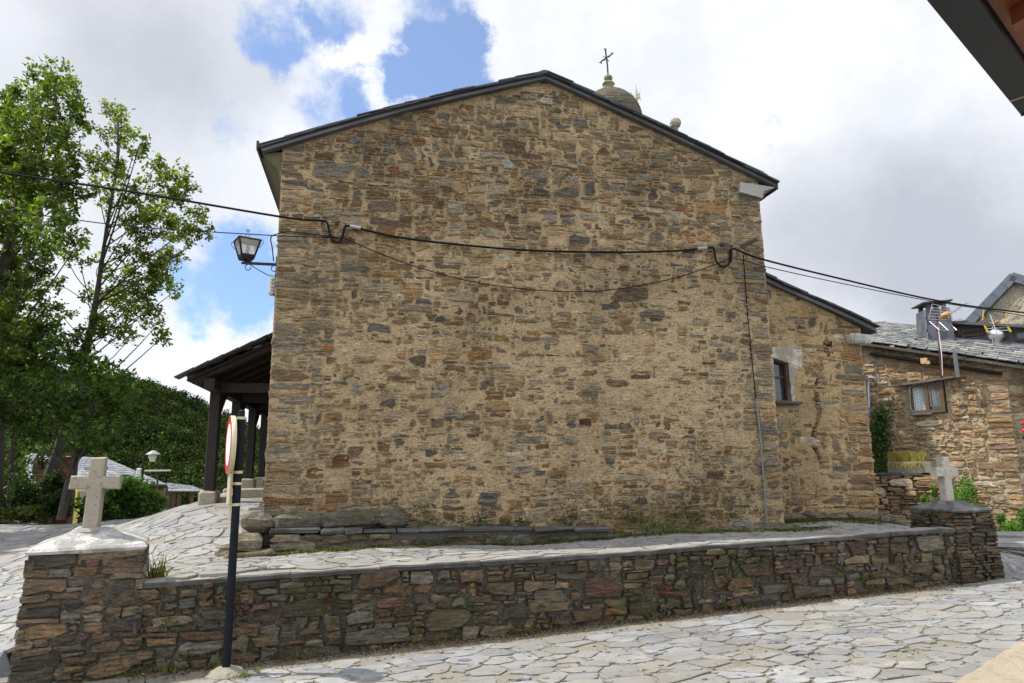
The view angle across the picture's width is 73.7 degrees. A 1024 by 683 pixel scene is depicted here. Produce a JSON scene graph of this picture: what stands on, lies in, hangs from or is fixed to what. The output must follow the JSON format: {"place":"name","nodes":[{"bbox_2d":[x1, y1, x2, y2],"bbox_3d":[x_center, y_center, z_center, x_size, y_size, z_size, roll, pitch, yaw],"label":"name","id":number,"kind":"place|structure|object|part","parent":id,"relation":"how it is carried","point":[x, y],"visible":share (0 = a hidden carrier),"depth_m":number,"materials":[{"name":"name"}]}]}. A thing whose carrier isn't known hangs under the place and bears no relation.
{"place":"outdoors","nodes":[
{"label":"outdoors","id":0,"kind":"place"},
{"bbox_2d":[0,497,1023,682],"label":"stone pavement","id":1,"kind":"structure","parent":0,"point":[625,655],"depth_m":6.46,"materials":[{"name":"grey stone"}]},
{"bbox_2d":[7,476,45,506],"bbox_3d":[-13.348,4.335,19.052,1.151,1.179,1.143,2,-10,-12],"label":"shrub","id":2,"kind":"object","parent":1,"relation":"on","point":[39,498],"visible":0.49,"depth_m":18.85,"materials":[{"name":"green plant"}]},
{"bbox_2d":[0,504,56,522],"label":"shrub","id":3,"kind":"object","parent":1,"relation":"on","point":[27,514],"visible":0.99,"depth_m":17.99,"materials":[{"name":"green plant"}]},
{"bbox_2d":[40,469,64,501],"bbox_3d":[-12.654,4.119,18.812,0.638,1.217,0.702,7,-13,-36],"label":"shrub","id":4,"kind":"object","parent":1,"relation":"on","point":[55,480],"visible":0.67,"depth_m":18.70,"materials":[{"name":"green plant"}]},
{"bbox_2d":[40,488,74,520],"bbox_3d":[-12.134,4.367,18.271,0.782,0.875,0.811,2,-10,-12],"label":"shrub","id":5,"kind":"object","parent":1,"relation":"on","point":[50,507],"visible":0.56,"depth_m":18.12,"materials":[{"name":"green plant"}]},
{"bbox_2d":[7,524,150,682],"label":"stone pillar","id":6,"kind":"structure","parent":1,"relation":"on","point":[74,623],"depth_m":5.92,"materials":[{"name":"brown stone"}]},
{"bbox_2d":[68,457,123,533],"bbox_3d":[-3.914,1.459,6.415,0.422,0.738,0.306,2,-10,-12],"label":"stone cross","id":7,"kind":"object","parent":6,"relation":"on","point":[95,482],"visible":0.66,"depth_m":6.37,"materials":[{"name":"grey stone"}]},
{"bbox_2d":[204,410,245,680],"bbox_3d":[-2.526,1.796,6.131,0.509,2.360,0.336,-10,-14,41],"label":"traffic sign","id":8,"kind":"object","parent":1,"relation":"on","point":[234,446],"visible":0.99,"depth_m":6.08,"materials":[{"name":"black metal"}]},
{"bbox_2d":[275,517,905,555],"bbox_3d":[1.903,2.676,9.367,10.139,0.236,1.500,3,-11,-21],"label":"moss","id":9,"kind":"object","parent":1,"relation":"on","point":[812,520],"visible":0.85,"depth_m":9.32,"materials":[{"name":"green plant"}]},
{"bbox_2d":[908,500,1004,583],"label":"stone pillar","id":10,"kind":"structure","parent":1,"relation":"on","point":[982,553],"depth_m":8.90,"materials":[{"name":"stone"}]},
{"bbox_2d":[929,457,957,503],"bbox_3d":[5.910,1.911,9.313,0.314,0.676,0.362,-8,-12,35],"label":"stone cross","id":11,"kind":"object","parent":10,"relation":"on","point":[943,471],"visible":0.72,"depth_m":9.27,"materials":[{"name":"stone"}]},
{"bbox_2d":[956,641,1023,682],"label":"stone block","id":12,"kind":"structure","parent":1,"relation":"on","point":[1006,666],"depth_m":4.02,"materials":[{"name":"beige stone"}]},
{"bbox_2d":[996,531,1023,548],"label":"stone step","id":13,"kind":"object","parent":1,"relation":"on","point":[1010,539],"visible":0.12,"depth_m":10.88,"materials":[{"name":"grey stone"}]},
{"bbox_2d":[0,504,1023,682],"bbox_3d":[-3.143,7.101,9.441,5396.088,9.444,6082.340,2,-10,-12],"label":"ground","id":14,"kind":"structure","parent":0,"point":[429,649],"depth_m":6.51,"materials":[{"name":"grey stone"}]},
{"bbox_2d":[1,461,42,512],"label":"shrub","id":15,"kind":"object","parent":14,"relation":"on","point":[16,477],"visible":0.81,"depth_m":18.71,"materials":[{"name":"green plant"}]},
{"bbox_2d":[1,510,42,523],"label":"bank grass","id":16,"kind":"structure","parent":14,"relation":"on","point":[17,520],"depth_m":18.70,"materials":[{"name":"green plant"}]},
{"bbox_2d":[4,393,61,505],"bbox_3d":[-15.952,3.376,21.076,4.220,4.141,2.725,-4,-11,21],"label":"hedge tree","id":17,"kind":"object","parent":14,"relation":"on","point":[13,453],"visible":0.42,"depth_m":20.68,"materials":[{"name":"green plant"}]},
{"bbox_2d":[0,54,96,521],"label":"broad tree","id":18,"kind":"object","parent":14,"relation":"on","point":[25,160],"visible":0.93,"depth_m":18.29,"materials":[{"name":"green plant"}]},
{"bbox_2d":[31,444,77,524],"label":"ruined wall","id":19,"kind":"structure","parent":14,"relation":"on","point":[40,471],"depth_m":20.80,"materials":[{"name":"stone"}]},
{"bbox_2d":[18,489,114,523],"bbox_3d":[-15.924,5.998,24.596,1.824,1.646,4.179,2,-10,-12],"label":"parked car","id":20,"kind":"object","parent":14,"relation":"on","point":[81,493],"visible":0.05,"depth_m":23.28,"materials":[{"name":"yellow paint"}]},
{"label":"windows","id":21,"kind":"part","parent":20,"relation":"part of","materials":[{"name":"glass"}]},
{"bbox_2d":[0,314,160,519],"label":"shade tree","id":22,"kind":"object","parent":14,"relation":"on","point":[72,399],"visible":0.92,"depth_m":16.77,"materials":[{"name":"green plant"}]},
{"bbox_2d":[71,489,113,521],"bbox_3d":[-11.757,4.613,19.038,1.042,1.021,0.965,2,-10,-12],"label":"laurel bush","id":23,"kind":"object","parent":14,"relation":"on","point":[106,507],"visible":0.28,"depth_m":18.96,"materials":[{"name":"green plant"}]},
{"bbox_2d":[26,453,202,516],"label":"slate house","id":24,"kind":"structure","parent":14,"relation":"on","point":[170,490],"depth_m":30.71,"materials":[{"name":"stone"}]},
{"bbox_2d":[80,474,168,521],"bbox_3d":[-11.503,4.801,20.194,2.564,1.743,1.509,2,-10,-12],"label":"laurel bush","id":25,"kind":"object","parent":14,"relation":"on","point":[132,498],"visible":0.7,"depth_m":19.95,"materials":[{"name":"green plant"}]},
{"bbox_2d":[37,97,217,520],"bbox_3d":[-11.246,-1.730,20.263,4.084,13.677,6.418,7,-13,-37],"label":"poplar tree","id":26,"kind":"object","parent":14,"relation":"on","point":[98,324],"visible":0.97,"depth_m":20.32,"materials":[{"name":"green plant"}]},
{"bbox_2d":[136,450,160,515],"bbox_3d":[-14.957,5.809,28.040,0.809,2.640,0.538,-2,-10,10],"label":"street lamp","id":27,"kind":"object","parent":14,"relation":"on","point":[153,455],"visible":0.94,"depth_m":28.06,"materials":[{"name":"white metal"}]},
{"bbox_2d":[145,470,170,489],"bbox_3d":[-15.071,6.405,28.892,0.950,1.930,0.300,3,-11,-17],"label":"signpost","id":28,"kind":"object","parent":14,"relation":"on","point":[157,479],"visible":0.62,"depth_m":28.95,"materials":[{"name":"metal"}]},
{"bbox_2d":[269,524,611,554],"bbox_3d":[-0.829,2.567,8.822,4.383,0.421,0.465,2,-10,-12],"label":"stone ledge","id":29,"kind":"object","parent":14,"relation":"on","point":[325,538],"visible":0.56,"depth_m":8.62,"materials":[{"name":"grey stone"}]},
{"bbox_2d":[174,48,909,558],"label":"stone church","id":30,"kind":"structure","parent":14,"relation":"on","point":[382,390],"depth_m":9.84,"materials":[{"name":"stone"}]},
{"bbox_2d":[231,229,275,276],"bbox_3d":[-3.619,-1.143,9.615,0.608,0.880,0.373,6,-12,-33],"label":"wall lantern","id":31,"kind":"object","parent":30,"relation":"attached to","point":[246,248],"depth_m":9.52,"materials":[{"name":"black metal"}]},
{"bbox_2d":[268,256,276,295],"bbox_3d":[-3.316,-0.901,9.488,0.098,0.557,0.192,2,-10,-12],"label":"junction box","id":32,"kind":"object","parent":30,"relation":"attached to","point":[271,290],"visible":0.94,"depth_m":9.38,"materials":[{"name":"white plastic"}]},
{"bbox_2d":[0,171,1023,312],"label":"power cable","id":33,"kind":"object","parent":30,"relation":"attached to","point":[338,222],"visible":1,"depth_m":9.69,"materials":[{"name":"rubber"}]},
{"bbox_2d":[0,212,1023,315],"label":"telephone cable","id":34,"kind":"object","parent":30,"relation":"attached to","point":[464,279],"visible":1,"depth_m":9.51,"materials":[{"name":"black rubber"}]},
{"bbox_2d":[739,236,759,253],"bbox_3d":[3.671,-1.465,10.574,0.140,0.244,0.408,6,-12,-31],"label":"wooden stub","id":35,"kind":"object","parent":30,"relation":"attached to","point":[749,242],"visible":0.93,"depth_m":10.52,"materials":[{"name":"grey wood"}]},
{"bbox_2d":[743,255,767,523],"bbox_3d":[3.648,0.722,10.255,0.119,4.189,0.049,2,-10,-12],"label":"drop cable","id":36,"kind":"object","parent":30,"relation":"attached to","point":[760,439],"visible":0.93,"depth_m":10.15,"materials":[{"name":"black rubber"}]},
{"bbox_2d":[773,360,787,400],"bbox_3d":[4.528,0.662,11.638,0.303,0.740,0.051,2,-10,-12],"label":"window frame","id":37,"kind":"structure","parent":30,"relation":"in","point":[779,369],"depth_m":11.64,"materials":[{"name":"red paint"}]},
{"bbox_2d":[64,508,1023,682],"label":"grass","id":38,"kind":"structure","parent":14,"relation":"on","point":[159,571],"depth_m":7.30,"materials":[{"name":"green plant"}]},
{"bbox_2d":[113,582,976,682],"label":"leaf litter","id":39,"kind":"object","parent":14,"relation":"on","point":[539,632],"visible":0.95,"depth_m":6.94,"materials":[{"name":"plant"}]},
{"bbox_2d":[121,526,970,673],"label":"retaining wall","id":40,"kind":"structure","parent":14,"relation":"on","point":[292,612],"depth_m":7.06,"materials":[{"name":"stone"}]},
{"bbox_2d":[155,490,916,666],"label":"wall weeds","id":41,"kind":"object","parent":40,"relation":"attached to","point":[615,517],"depth_m":8.26,"materials":[{"name":"green plant"}]},
{"bbox_2d":[874,472,939,524],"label":"planter wall","id":42,"kind":"structure","parent":14,"relation":"on","point":[900,493],"depth_m":14.47,"materials":[{"name":"stone"}]},
{"bbox_2d":[886,450,936,472],"bbox_3d":[8.506,2.569,14.642,0.569,0.475,0.904,9,-14,-44],"label":"concrete planter","id":43,"kind":"object","parent":42,"relation":"on","point":[911,462],"visible":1,"depth_m":14.53,"materials":[{"name":"grey concrete"}]},
{"bbox_2d":[919,483,937,503],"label":"rose bush","id":44,"kind":"object","parent":42,"relation":"on","point":[923,498],"visible":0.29,"depth_m":13.93,"materials":[{"name":"green plant"}]},
{"bbox_2d":[861,299,1023,529],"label":"stone house","id":45,"kind":"structure","parent":14,"relation":"on","point":[969,425],"depth_m":14.82,"materials":[{"name":"stone"}]},
{"bbox_2d":[868,397,898,471],"bbox_3d":[8.128,2.236,15.359,1.146,2.009,0.992,2,-10,-12],"label":"climbing plant","id":46,"kind":"object","parent":45,"relation":"attached to","point":[880,424],"visible":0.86,"depth_m":15.41,"materials":[{"name":"green plant"}]},
{"bbox_2d":[907,381,947,413],"bbox_3d":[9.268,1.263,15.201,0.380,0.864,0.885,9,-14,-44],"label":"window frame","id":47,"kind":"structure","parent":45,"relation":"in","point":[928,397],"depth_m":15.08,"materials":[{"name":"brown wood"}]},
{"bbox_2d":[928,298,971,377],"bbox_3d":[9.379,-0.095,14.443,0.274,1.642,1.052,2,-10,-12],"label":"television antenna","id":48,"kind":"object","parent":45,"relation":"attached to","point":[947,314],"visible":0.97,"depth_m":14.75,"materials":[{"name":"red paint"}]},
{"bbox_2d":[952,346,964,377],"bbox_3d":[9.562,0.442,14.600,0.148,0.667,0.374,-10,-14,44],"label":"vent pipe","id":49,"kind":"object","parent":45,"relation":"attached to","point":[956,365],"visible":1,"depth_m":14.51,"materials":[{"name":"grey metal"}]},
{"bbox_2d":[987,328,1005,342],"bbox_3d":[10.947,-0.089,15.410,0.360,0.420,0.354,2,-10,-12],"label":"chimney cowl","id":50,"kind":"object","parent":45,"relation":"on","point":[999,336],"visible":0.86,"depth_m":15.31,"materials":[{"name":"metal"}]},
{"bbox_2d":[982,310,1011,341],"bbox_3d":[10.842,-0.392,15.315,0.256,0.772,0.523,7,-13,-37],"label":"television antenna","id":51,"kind":"object","parent":45,"relation":"on","point":[992,328],"visible":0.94,"depth_m":15.34,"materials":[{"name":"metal"}]},
{"bbox_2d":[953,476,993,517],"bbox_3d":[9.091,3.290,13.636,0.759,1.213,0.709,2,-10,-12],"label":"rose bush","id":52,"kind":"object","parent":14,"relation":"on","point":[970,493],"visible":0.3,"depth_m":13.59,"materials":[{"name":"green plant"}]},
{"bbox_2d":[927,0,1023,116],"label":"house","id":53,"kind":"structure","parent":14,"relation":"on","point":[989,34],"depth_m":4.29,"materials":[{"name":"metal"}]},
{"bbox_2d":[955,272,1023,324],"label":"roughcast house","id":54,"kind":"structure","parent":14,"relation":"on","point":[1007,293],"depth_m":22.45,"materials":[{"name":"stone"}]},
{"bbox_2d":[994,508,1023,531],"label":"garden shrub","id":55,"kind":"object","parent":14,"relation":"on","point":[1014,525],"visible":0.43,"depth_m":12.70,"materials":[{"name":"green plant"}]},
{"bbox_2d":[1020,421,1023,439],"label":"climbing rose","id":56,"kind":"object","parent":14,"relation":"on","point":[1022,423],"visible":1,"depth_m":13.16,"materials":[{"name":"red plant"}]},
{"bbox_2d":[0,0,1023,428],"label":"sky","id":57,"kind":"structure","parent":0,"point":[897,160],"materials":[{"name":"white"}]},
{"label":"hill","id":58,"kind":"structure","parent":0,"visible":0},
{"bbox_2d":[1,353,259,508],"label":"forest","id":59,"kind":"object","parent":58,"relation":"on","point":[175,429],"visible":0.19,"depth_m":95.15,"materials":[{"name":"green plant"}]}
]}

